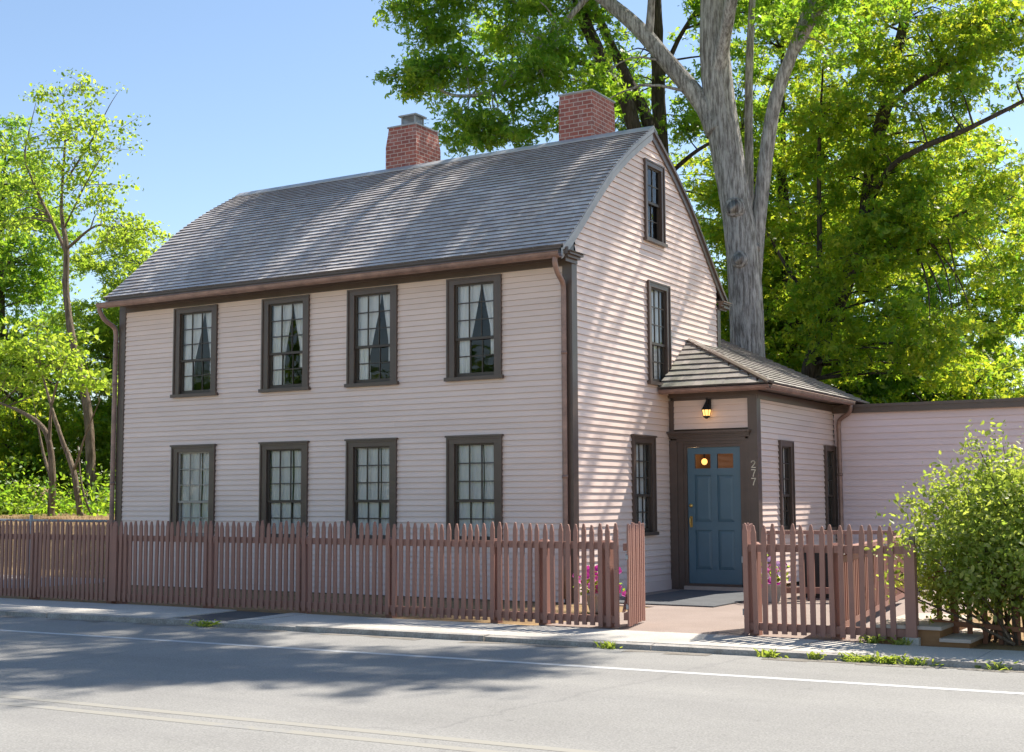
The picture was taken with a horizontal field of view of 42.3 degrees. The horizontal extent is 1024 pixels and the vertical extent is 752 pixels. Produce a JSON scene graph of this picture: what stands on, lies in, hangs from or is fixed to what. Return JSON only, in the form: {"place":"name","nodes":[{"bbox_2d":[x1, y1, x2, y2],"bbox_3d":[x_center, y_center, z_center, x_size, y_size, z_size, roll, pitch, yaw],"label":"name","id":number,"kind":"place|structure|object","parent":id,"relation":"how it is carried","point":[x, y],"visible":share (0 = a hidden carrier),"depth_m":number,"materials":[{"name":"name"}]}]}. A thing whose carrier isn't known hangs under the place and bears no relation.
{"place":"outdoors","nodes":[
{"label":"outdoors","id":0,"kind":"place"},
{"bbox_2d":[3,575,103,587],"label":"driveway","id":1,"kind":"structure","parent":0,"point":[45,581],"depth_m":21.87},
{"bbox_2d":[0,515,114,575],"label":"chain link fence","id":2,"kind":"object","parent":1,"relation":"on","point":[31,519],"visible":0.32,"depth_m":22.73,"materials":[{"name":"metal"}]},
{"bbox_2d":[0,487,114,578],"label":"bank","id":3,"kind":"structure","parent":0,"point":[45,516],"depth_m":25.22,"materials":[{"name":"green plant"}]},
{"bbox_2d":[0,112,100,494],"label":"leafy tree","id":4,"kind":"object","parent":3,"relation":"on","point":[41,281],"visible":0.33,"depth_m":41.28,"materials":[{"name":"green plant"}]},
{"bbox_2d":[0,314,104,515],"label":"crooked tree","id":5,"kind":"object","parent":3,"relation":"on","point":[9,353],"visible":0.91,"depth_m":31.13,"materials":[{"name":"green plant"}]},
{"bbox_2d":[0,452,115,515],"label":"undergrowth","id":6,"kind":"object","parent":3,"relation":"on","point":[98,507],"visible":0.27,"depth_m":31.83,"materials":[{"name":"green plant"}]},
{"bbox_2d":[0,326,116,513],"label":"leafy tree","id":7,"kind":"object","parent":3,"relation":"on","point":[19,430],"visible":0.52,"depth_m":36.04,"materials":[{"name":"green plant"}]},
{"bbox_2d":[0,311,117,515],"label":"crooked tree","id":8,"kind":"object","parent":3,"relation":"on","point":[89,382],"visible":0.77,"depth_m":30.43,"materials":[{"name":"green plant"}]},
{"bbox_2d":[0,67,173,503],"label":"ash tree","id":9,"kind":"object","parent":3,"relation":"on","point":[65,128],"visible":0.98,"depth_m":35.50,"materials":[{"name":"green plant"}]},
{"bbox_2d":[83,284,112,452],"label":"leafy tree","id":10,"kind":"object","parent":3,"relation":"on","point":[91,343],"depth_m":47.27,"materials":[{"name":"green plant"}]},
{"bbox_2d":[36,213,163,505],"bbox_3d":[-11.254,-0.245,39.211,6.524,9.179,6.806,2,-6,-18],"label":"leafy tree","id":11,"kind":"object","parent":3,"relation":"on","point":[83,263],"visible":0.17,"depth_m":38.51,"materials":[{"name":"green plant"}]},
{"bbox_2d":[65,233,171,501],"bbox_3d":[-9.777,0.116,38.691,5.896,8.456,5.284,-3,-6,31],"label":"leafy tree","id":12,"kind":"object","parent":3,"relation":"on","point":[105,462],"visible":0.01,"depth_m":37.86,"materials":[{"name":"green plant"}]},
{"bbox_2d":[0,584,648,625],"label":"yard soil","id":13,"kind":"structure","parent":0,"point":[356,614],"depth_m":16.62,"materials":[{"name":"brown soil"}]},
{"bbox_2d":[0,519,115,602],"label":"picket fence","id":14,"kind":"object","parent":13,"relation":"on","point":[38,540],"visible":0.96,"depth_m":17.72,"materials":[{"name":"brown wood"}]},
{"bbox_2d":[111,520,619,627],"bbox_3d":[-2.013,2.260,15.358,7.312,1.156,0.181,-3,-6,31],"label":"picket fence","id":15,"kind":"object","parent":13,"relation":"on","point":[607,616],"visible":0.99,"depth_m":15.00,"materials":[{"name":"brown wood"}]},
{"bbox_2d":[573,565,625,613],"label":"potted flowers","id":16,"kind":"object","parent":13,"relation":"on","point":[596,587],"visible":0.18,"depth_m":15.35,"materials":[{"name":"pink plant"}]},
{"bbox_2d":[95,89,869,602],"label":"clapboard house","id":17,"kind":"structure","parent":0,"point":[417,331],"depth_m":19.17,"materials":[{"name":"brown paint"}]},
{"bbox_2d":[169,444,216,535],"bbox_3d":[-4.880,1.788,20.358,0.960,1.458,0.189,-3,-6,31],"label":"window","id":18,"kind":"structure","parent":17,"relation":"in","point":[186,484],"depth_m":20.43,"materials":[{"name":"brown paint"}]},
{"bbox_2d":[170,304,218,397],"bbox_3d":[-4.890,-0.377,20.562,0.960,1.406,0.189,-3,-6,31],"label":"window","id":19,"kind":"structure","parent":17,"relation":"in","point":[188,328],"depth_m":20.65,"materials":[{"name":"brown paint"}]},
{"bbox_2d":[258,441,309,537],"bbox_3d":[-3.323,1.694,19.428,0.957,1.458,0.189,-3,-6,31],"label":"window","id":20,"kind":"structure","parent":17,"relation":"in","point":[276,467],"depth_m":19.49,"materials":[{"name":"brown paint"}]},
{"bbox_2d":[258,294,310,392],"bbox_3d":[-3.332,-0.471,19.632,0.957,1.406,0.189,-3,-6,31],"label":"window","id":21,"kind":"structure","parent":17,"relation":"in","point":[276,313],"depth_m":19.71,"materials":[{"name":"brown paint"}]},
{"bbox_2d":[344,285,398,387],"bbox_3d":[-1.960,-0.554,18.811,0.929,1.406,0.189,-3,-6,31],"label":"window","id":22,"kind":"structure","parent":17,"relation":"in","point":[363,305],"depth_m":18.89,"materials":[{"name":"brown paint"}]},
{"bbox_2d":[344,438,398,538],"bbox_3d":[-1.951,1.611,18.608,0.929,1.458,0.189,-3,-6,31],"label":"window","id":23,"kind":"structure","parent":17,"relation":"in","point":[363,482],"depth_m":18.67,"materials":[{"name":"brown paint"}]},
{"bbox_2d":[444,274,503,381],"bbox_3d":[-0.488,-0.643,17.931,0.930,1.406,0.189,-3,-6,31],"label":"window","id":24,"kind":"structure","parent":17,"relation":"in","point":[462,294],"depth_m":18.01,"materials":[{"name":"brown paint"}]},
{"bbox_2d":[445,434,503,539],"bbox_3d":[-0.479,1.522,17.728,0.930,1.458,0.189,-3,-6,31],"label":"window","id":25,"kind":"structure","parent":17,"relation":"in","point":[465,503],"depth_m":17.78,"materials":[{"name":"brown paint"}]},
{"bbox_2d":[630,434,658,535],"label":"window","id":26,"kind":"structure","parent":17,"relation":"in","point":[644,473],"depth_m":18.88,"materials":[{"name":"brown paint"}]},
{"bbox_2d":[643,157,667,247],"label":"window","id":27,"kind":"structure","parent":17,"relation":"in","point":[657,171],"depth_m":19.71,"materials":[{"name":"brown paint"}]},
{"bbox_2d":[646,279,671,385],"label":"window","id":28,"kind":"structure","parent":17,"relation":"in","point":[659,349],"depth_m":19.56,"materials":[{"name":"brown paint"}]},
{"bbox_2d":[701,454,706,464],"bbox_3d":[2.866,0.885,19.744,0.090,0.885,0.090,-3,-6,31],"label":"hall lamp","id":29,"kind":"object","parent":17,"relation":"hanging from","point":[704,461],"visible":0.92,"depth_m":19.68,"materials":[{"name":"yellow glass"}]},
{"bbox_2d":[701,398,711,418],"bbox_3d":[2.829,0.465,19.207,0.152,0.312,0.170,-3,-6,31],"label":"wall lantern","id":30,"kind":"object","parent":17,"relation":"attached to","point":[706,409],"depth_m":19.16,"materials":[{"name":"black metal"}]},
{"bbox_2d":[687,446,742,584],"bbox_3d":[2.930,2.013,19.142,0.824,1.971,0.107,-3,-6,31],"label":"door","id":31,"kind":"structure","parent":17,"relation":"in","point":[714,493],"depth_m":19.15,"materials":[{"name":"teal paint"}]},
{"bbox_2d":[778,440,797,530],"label":"window","id":32,"kind":"structure","parent":17,"relation":"in","point":[786,458],"depth_m":19.97,"materials":[{"name":"brown paint"}]},
{"bbox_2d":[823,445,838,529],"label":"window","id":33,"kind":"structure","parent":17,"relation":"in","point":[830,456],"depth_m":21.77,"materials":[{"name":"brown paint"}]},
{"bbox_2d":[0,615,1023,751],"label":"road","id":34,"kind":"structure","parent":0,"point":[598,709],"depth_m":9.17,"materials":[{"name":"grey asphalt"}]},
{"bbox_2d":[0,694,599,751],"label":"road centre lines","id":35,"kind":"object","parent":34,"relation":"on","point":[294,724],"visible":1,"depth_m":7.99,"materials":[{"name":"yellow paint"}]},
{"bbox_2d":[0,629,1023,694],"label":"road edge line","id":36,"kind":"object","parent":34,"relation":"on","point":[547,664],"visible":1,"depth_m":10.92,"materials":[{"name":"white paint"}]},
{"bbox_2d":[0,616,1023,672],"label":"gutter grit","id":37,"kind":"object","parent":34,"relation":"on","point":[795,659],"visible":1,"depth_m":11.81,"materials":[{"name":"grey gravel"}]},
{"bbox_2d":[185,619,220,627],"bbox_3d":[-3.348,2.707,14.475,0.455,0.123,0.238,-3,-6,31],"label":"weed tuft","id":38,"kind":"object","parent":37,"relation":"on","point":[204,624],"visible":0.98,"depth_m":14.44,"materials":[{"name":"green plant"}]},
{"bbox_2d":[753,648,788,657],"bbox_3d":[2.236,2.401,11.434,0.330,0.086,0.146,-3,-6,31],"label":"weed tuft","id":39,"kind":"object","parent":37,"relation":"on","point":[771,653],"visible":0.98,"depth_m":11.43,"materials":[{"name":"green plant"}]},
{"bbox_2d":[806,650,826,659],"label":"weed tuft","id":40,"kind":"object","parent":37,"relation":"on","point":[813,654],"visible":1,"depth_m":11.25,"materials":[{"name":"green plant"}]},
{"bbox_2d":[834,652,874,662],"bbox_3d":[2.926,2.389,11.067,0.447,0.150,0.217,-3,-6,31],"label":"weed tuft","id":41,"kind":"object","parent":37,"relation":"on","point":[854,659],"visible":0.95,"depth_m":11.08,"materials":[{"name":"green plant"}]},
{"bbox_2d":[853,651,911,664],"bbox_3d":[3.091,2.352,11.004,0.489,0.138,0.221,-3,-6,31],"label":"weed tuft","id":42,"kind":"object","parent":37,"relation":"on","point":[891,659],"visible":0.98,"depth_m":10.94,"materials":[{"name":"green plant"}]},
{"bbox_2d":[904,653,943,665],"bbox_3d":[3.367,2.336,10.824,0.148,0.117,0.317,4,-7,-40],"label":"weed tuft","id":43,"kind":"object","parent":37,"relation":"on","point":[917,663],"visible":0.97,"depth_m":10.83,"materials":[{"name":"green plant"}]},
{"bbox_2d":[974,659,1018,669],"bbox_3d":[3.857,2.327,10.560,0.348,0.118,0.152,-4,-7,34],"label":"weed tuft","id":44,"kind":"object","parent":37,"relation":"on","point":[990,667],"visible":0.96,"depth_m":10.54,"materials":[{"name":"green plant"}]},
{"bbox_2d":[594,640,622,648],"bbox_3d":[0.881,2.485,12.161,0.303,0.103,0.106,-2,-6,22],"label":"weed tuft","id":45,"kind":"object","parent":34,"relation":"on","point":[609,645],"visible":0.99,"depth_m":12.16,"materials":[{"name":"green plant"}]},
{"bbox_2d":[0,598,1023,661],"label":"pavement","id":46,"kind":"structure","parent":0,"point":[525,630],"depth_m":13.18,"materials":[{"name":"concrete"}]},
{"bbox_2d":[180,611,285,620],"bbox_3d":[-3.220,2.808,15.154,0.840,0.116,1.104,-3,-6,31],"label":"pavement patch","id":47,"kind":"object","parent":46,"relation":"on","point":[232,615],"visible":0.43,"depth_m":15.22,"materials":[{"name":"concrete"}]},
{"bbox_2d":[859,634,895,643],"bbox_3d":[3.296,2.375,11.949,0.324,0.095,0.124,-3,-6,26],"label":"weed tuft","id":48,"kind":"object","parent":46,"relation":"on","point":[867,639],"visible":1,"depth_m":11.95,"materials":[{"name":"green plant"}]},
{"bbox_2d":[886,637,912,645],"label":"weed tuft","id":49,"kind":"object","parent":46,"relation":"on","point":[900,642],"visible":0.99,"depth_m":11.79,"materials":[{"name":"green plant"}]},
{"bbox_2d":[0,0,1023,486],"label":"sky","id":50,"kind":"structure","parent":0,"point":[239,96],"materials":[{"name":"blue"}]},
{"bbox_2d":[542,583,1005,642],"bbox_3d":[3.673,2.974,17.213,4.570,0.125,9.525,-3,-6,31],"label":"entrance court","id":51,"kind":"object","parent":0,"point":[728,619],"visible":0.23,"depth_m":14.41,"materials":[{"name":"brick"}]},
{"bbox_2d":[622,522,645,626],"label":"garden gate","id":52,"kind":"structure","parent":51,"relation":"on","point":[634,600],"depth_m":13.71,"materials":[{"name":"wood"}]},
{"bbox_2d":[619,590,743,606],"bbox_3d":[2.466,2.932,17.491,1.500,0.012,2.600,-3,-6,31],"label":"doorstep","id":53,"kind":"object","parent":51,"relation":"on","point":[704,598],"visible":0.64,"depth_m":17.26,"materials":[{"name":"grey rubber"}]},
{"bbox_2d":[761,554,790,602],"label":"potted flowers","id":54,"kind":"object","parent":51,"relation":"on","point":[778,580],"visible":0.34,"depth_m":16.67,"materials":[{"name":"pink plant"}]},
{"bbox_2d":[742,523,905,639],"bbox_3d":[2.953,1.961,12.396,1.593,1.154,0.172,-3,-6,31],"label":"picket fence","id":55,"kind":"object","parent":51,"relation":"on","point":[755,585],"visible":0.98,"depth_m":12.35,"materials":[{"name":"brown wood"}]},
{"bbox_2d":[742,523,752,614],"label":"garden gate","id":56,"kind":"structure","parent":55,"relation":"attached to","point":[749,526],"depth_m":13.26,"materials":[{"name":"wood"}]},
{"bbox_2d":[766,531,897,601],"bbox_3d":[4.119,2.441,17.011,1.638,0.895,0.118,-2,-6,13],"label":"court railing","id":57,"kind":"object","parent":51,"relation":"on","point":[807,590],"visible":0.2,"depth_m":17.04,"materials":[{"name":"brown wood"}]},
{"bbox_2d":[804,544,920,600],"bbox_3d":[4.726,2.625,17.819,1.250,0.675,1.260,-3,-6,31],"label":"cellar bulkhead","id":58,"kind":"object","parent":51,"relation":"on","point":[817,575],"visible":0.02,"depth_m":17.50,"materials":[{"name":"black wood"}]},
{"bbox_2d":[844,536,905,625],"bbox_3d":[3.998,2.196,14.537,0.100,0.760,4.558,-3,-6,23],"label":"picket fence","id":59,"kind":"object","parent":51,"relation":"on","point":[899,595],"visible":0.34,"depth_m":13.90,"materials":[{"name":"brown wood"}]},
{"bbox_2d":[960,599,1023,650],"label":"garden soil","id":60,"kind":"structure","parent":0,"point":[991,645],"depth_m":11.92,"materials":[{"name":"brown soil"}]},
{"bbox_2d":[903,534,920,645],"bbox_3d":[3.611,1.964,11.951,0.140,1.060,0.150,-3,-6,31],"label":"fence post","id":61,"kind":"object","parent":60,"relation":"on","point":[911,596],"visible":0.81,"depth_m":11.90,"materials":[{"name":"brown paint"}]},
{"bbox_2d":[876,613,993,647],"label":"wooden steps","id":62,"kind":"structure","parent":60,"relation":"on","point":[938,634],"depth_m":11.92,"materials":[{"name":"orange wood"}]},
{"bbox_2d":[864,418,1023,645],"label":"shrub","id":63,"kind":"object","parent":60,"relation":"on","point":[990,543],"visible":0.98,"depth_m":11.94,"materials":[{"name":"green plant"}]},
{"bbox_2d":[928,563,1023,644],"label":"slatted railing","id":64,"kind":"object","parent":60,"relation":"on","point":[958,624],"visible":0.22,"depth_m":12.08,"materials":[{"name":"brown wood"}]},
{"label":"ground","id":65,"kind":"structure","parent":0,"visible":0},
{"bbox_2d":[0,609,1023,670],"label":"kerb","id":66,"kind":"structure","parent":65,"relation":"on","point":[967,663],"depth_m":12.82,"materials":[{"name":"concrete"}]},
{"bbox_2d":[458,0,674,154],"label":"maple tree","id":67,"kind":"object","parent":65,"relation":"on","point":[633,116],"visible":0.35,"depth_m":29.17,"materials":[{"name":"green plant"}]},
{"bbox_2d":[366,0,924,356],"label":"maple tree","id":68,"kind":"object","parent":65,"relation":"on","point":[743,204],"visible":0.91,"depth_m":26.41,"materials":[{"name":"green plant"}]},
{"bbox_2d":[573,0,798,170],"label":"maple tree","id":69,"kind":"object","parent":65,"relation":"on","point":[657,95],"visible":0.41,"depth_m":29.99,"materials":[{"name":"green plant"}]},
{"bbox_2d":[668,127,865,361],"bbox_3d":[5.691,-1.118,34.603,7.540,11.486,7.262,0,-5,-5],"label":"leafy tree","id":70,"kind":"object","parent":65,"relation":"on","point":[690,162],"visible":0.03,"depth_m":34.56,"materials":[{"name":"green plant"}]},
{"bbox_2d":[682,0,911,403],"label":"leafy tree","id":71,"kind":"object","parent":65,"relation":"on","point":[771,258],"visible":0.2,"depth_m":31.42,"materials":[{"name":"green plant"}]},
{"bbox_2d":[755,0,1023,394],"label":"maple tree","id":72,"kind":"object","parent":65,"relation":"on","point":[891,230],"visible":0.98,"depth_m":27.27,"materials":[{"name":"green plant"}]},
{"bbox_2d":[769,138,1010,402],"bbox_3d":[8.964,-0.920,33.900,6.365,10.931,6.978,4,-7,-36],"label":"leafy tree","id":73,"kind":"object","parent":65,"relation":"on","point":[891,381],"visible":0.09,"depth_m":32.37,"materials":[{"name":"green plant"}]},
{"bbox_2d":[824,117,1023,402],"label":"leafy tree","id":74,"kind":"object","parent":65,"relation":"on","point":[1002,301],"visible":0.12,"depth_m":34.09,"materials":[{"name":"green plant"}]},
{"bbox_2d":[832,397,1023,575],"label":"flat roofed annex","id":75,"kind":"object","parent":65,"relation":"on","point":[888,449],"visible":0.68,"depth_m":21.31,"materials":[{"name":"paint"}]},
{"bbox_2d":[876,345,1023,403],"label":"leafy tree","id":76,"kind":"object","parent":65,"relation":"on","point":[983,389],"visible":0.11,"depth_m":30.09,"materials":[{"name":"green plant"}]},
{"bbox_2d":[996,353,1023,397],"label":"leafy tree","id":77,"kind":"object","parent":65,"relation":"on","point":[1017,380],"visible":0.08,"depth_m":29.09,"materials":[{"name":"green plant"}]}
]}

